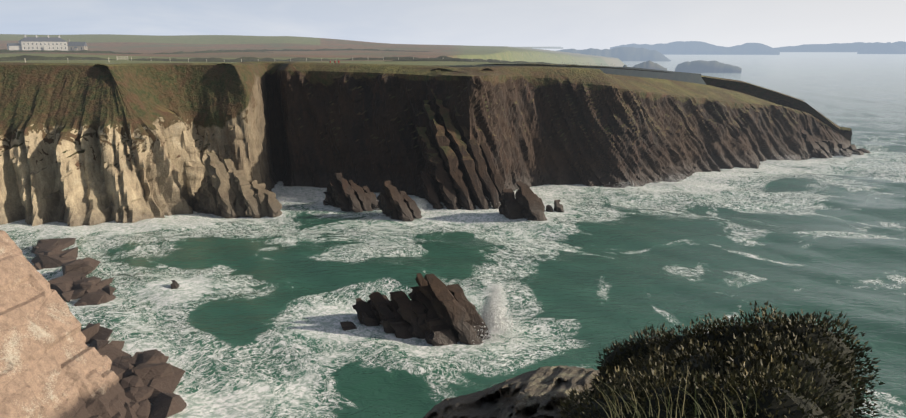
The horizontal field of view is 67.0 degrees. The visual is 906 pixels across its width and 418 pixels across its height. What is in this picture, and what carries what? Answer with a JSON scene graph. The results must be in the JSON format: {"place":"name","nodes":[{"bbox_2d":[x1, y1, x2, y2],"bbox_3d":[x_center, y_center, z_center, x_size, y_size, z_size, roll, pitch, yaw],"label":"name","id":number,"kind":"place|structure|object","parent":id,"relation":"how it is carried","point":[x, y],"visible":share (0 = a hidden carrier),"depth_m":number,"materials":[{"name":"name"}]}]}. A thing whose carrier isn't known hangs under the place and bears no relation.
{"place":"outdoors","nodes":[
{"label":"outdoors","id":0,"kind":"place"},
{"bbox_2d":[0,230,138,417],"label":"cliff slab","id":1,"kind":"structure","parent":0,"point":[53,364],"depth_m":71.29,"materials":[{"name":"beige stone"}]},
{"bbox_2d":[0,34,705,84],"bbox_3d":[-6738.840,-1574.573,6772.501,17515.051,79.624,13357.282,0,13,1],"label":"land terrain","id":2,"kind":"structure","parent":0,"point":[147,46],"depth_m":605.04,"materials":[{"name":"green plant"}]},
{"bbox_2d":[6,35,67,50],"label":"house","id":3,"kind":"structure","parent":2,"relation":"on","point":[41,43],"depth_m":520.93,"materials":[{"name":"paint"}]},
{"bbox_2d":[10,58,108,62],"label":"field fence","id":4,"kind":"object","parent":2,"relation":"on","point":[72,58],"depth_m":192.61,"materials":[{"name":"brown wood"}]},
{"bbox_2d":[67,39,87,50],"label":"house","id":5,"kind":"structure","parent":2,"relation":"on","point":[75,46],"depth_m":513.36,"materials":[{"name":"paint"}]},
{"bbox_2d":[0,48,432,53],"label":"hedge bank","id":6,"kind":"structure","parent":2,"relation":"on","point":[88,51],"depth_m":405.97,"materials":[{"name":"green plant"}]},
{"bbox_2d":[0,55,502,61],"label":"hedge bank","id":7,"kind":"structure","parent":2,"relation":"on","point":[30,57],"depth_m":251.94,"materials":[{"name":"green plant"}]},
{"bbox_2d":[131,57,510,61],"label":"fence","id":8,"kind":"object","parent":2,"relation":"on","point":[294,59],"visible":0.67,"depth_m":263.11,"materials":[{"name":"grey wood"}]},
{"bbox_2d":[391,58,525,62],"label":"hedge bank","id":9,"kind":"structure","parent":2,"relation":"on","point":[452,59],"depth_m":254.93,"materials":[{"name":"green plant"}]},
{"bbox_2d":[557,47,670,60],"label":"headland","id":10,"kind":"structure","parent":2,"relation":"on","point":[630,54],"depth_m":2481.44,"materials":[{"name":"stone"}]},
{"bbox_2d":[0,61,850,226],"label":"cliffs","id":11,"kind":"structure","parent":0,"point":[89,144],"depth_m":192.70,"materials":[{"name":"brown stone"}]},
{"bbox_2d":[416,70,505,209],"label":"rock ribs","id":12,"kind":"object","parent":11,"relation":"attached to","point":[443,162],"depth_m":176.00,"materials":[{"name":"brown stone"}]},
{"bbox_2d":[0,50,905,417],"bbox_3d":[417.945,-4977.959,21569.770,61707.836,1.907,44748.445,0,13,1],"label":"sea","id":13,"kind":"structure","parent":0,"point":[246,316],"depth_m":128.11,"materials":[{"name":"liquid"}]},
{"bbox_2d":[31,238,186,417],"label":"fallen blocks","id":14,"kind":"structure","parent":13,"relation":"in","point":[148,377],"depth_m":89.70,"materials":[{"name":"brown stone"}]},
{"bbox_2d":[191,152,281,218],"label":"rock outcrop","id":15,"kind":"object","parent":13,"relation":"on","point":[228,190],"visible":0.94,"depth_m":170.44,"materials":[{"name":"beige stone"}]},
{"bbox_2d":[170,273,490,345],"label":"sea stack","id":16,"kind":"object","parent":13,"relation":"in","point":[435,311],"visible":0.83,"depth_m":97.32,"materials":[{"name":"brown stone"}]},
{"bbox_2d":[323,173,379,212],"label":"stack","id":17,"kind":"object","parent":13,"relation":"on","point":[343,194],"visible":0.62,"depth_m":173.81,"materials":[{"name":"brown stone"}]},
{"bbox_2d":[377,180,421,221],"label":"stack","id":18,"kind":"object","parent":13,"relation":"on","point":[394,203],"visible":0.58,"depth_m":165.62,"materials":[{"name":"brown stone"}]},
{"bbox_2d":[499,181,563,220],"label":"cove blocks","id":19,"kind":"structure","parent":13,"relation":"in","point":[524,201],"depth_m":163.47,"materials":[{"name":"brown stone"}]},
{"bbox_2d":[279,147,859,349],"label":"surf spray","id":20,"kind":"object","parent":13,"relation":"on","point":[493,317],"visible":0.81,"depth_m":99.95,"materials":[{"name":"white liquid"}]},
{"bbox_2d":[633,60,666,70],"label":"islet","id":21,"kind":"object","parent":13,"relation":"on","point":[649,64],"visible":0.46,"depth_m":1068.86,"materials":[{"name":"stone"}]},
{"bbox_2d":[675,60,741,72],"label":"islet","id":22,"kind":"object","parent":13,"relation":"on","point":[699,66],"visible":0.92,"depth_m":1218.37,"materials":[{"name":"stone"}]},
{"bbox_2d":[791,129,870,158],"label":"rocks","id":23,"kind":"object","parent":13,"relation":"on","point":[813,147],"visible":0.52,"depth_m":262.68,"materials":[{"name":"brown stone"}]},
{"bbox_2d":[0,0,905,49],"label":"sky","id":24,"kind":"structure","parent":0,"point":[567,24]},
{"bbox_2d":[423,365,601,417],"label":"outcrop","id":25,"kind":"object","parent":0,"point":[530,394],"visible":0.27,"depth_m":12.88,"materials":[{"name":"grey stone"}]},
{"bbox_2d":[553,371,756,417],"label":"grass tussocks","id":26,"kind":"object","parent":25,"relation":"on","point":[685,391],"depth_m":6.49,"materials":[{"name":"green plant"}]},
{"bbox_2d":[555,301,884,417],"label":"gorse bushes","id":27,"kind":"object","parent":25,"relation":"on","point":[731,376],"visible":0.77,"depth_m":8.43,"materials":[{"name":"green plant"}]},
{"bbox_2d":[477,63,851,143],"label":"stone wall","id":28,"kind":"structure","parent":0,"point":[775,97],"depth_m":280.65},
{"bbox_2d":[501,61,576,64],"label":"hedge bank","id":29,"kind":"object","parent":28,"relation":"on","point":[522,62],"visible":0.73,"depth_m":245.26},
{"bbox_2d":[610,41,779,54],"bbox_3d":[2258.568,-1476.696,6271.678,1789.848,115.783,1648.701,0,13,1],"label":"headland","id":30,"kind":"structure","parent":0,"point":[688,48],"depth_m":5744.37,"materials":[{"name":"grey stone"}]},
{"bbox_2d":[774,41,905,51],"bbox_3d":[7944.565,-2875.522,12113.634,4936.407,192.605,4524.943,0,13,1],"label":"coast","id":31,"kind":"structure","parent":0,"point":[846,47],"depth_m":11692.74},
{"bbox_2d":[857,42,905,53],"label":"island","id":32,"kind":"structure","parent":0,"point":[884,48],"depth_m":6536.77,"materials":[{"name":"stone"}]}
]}

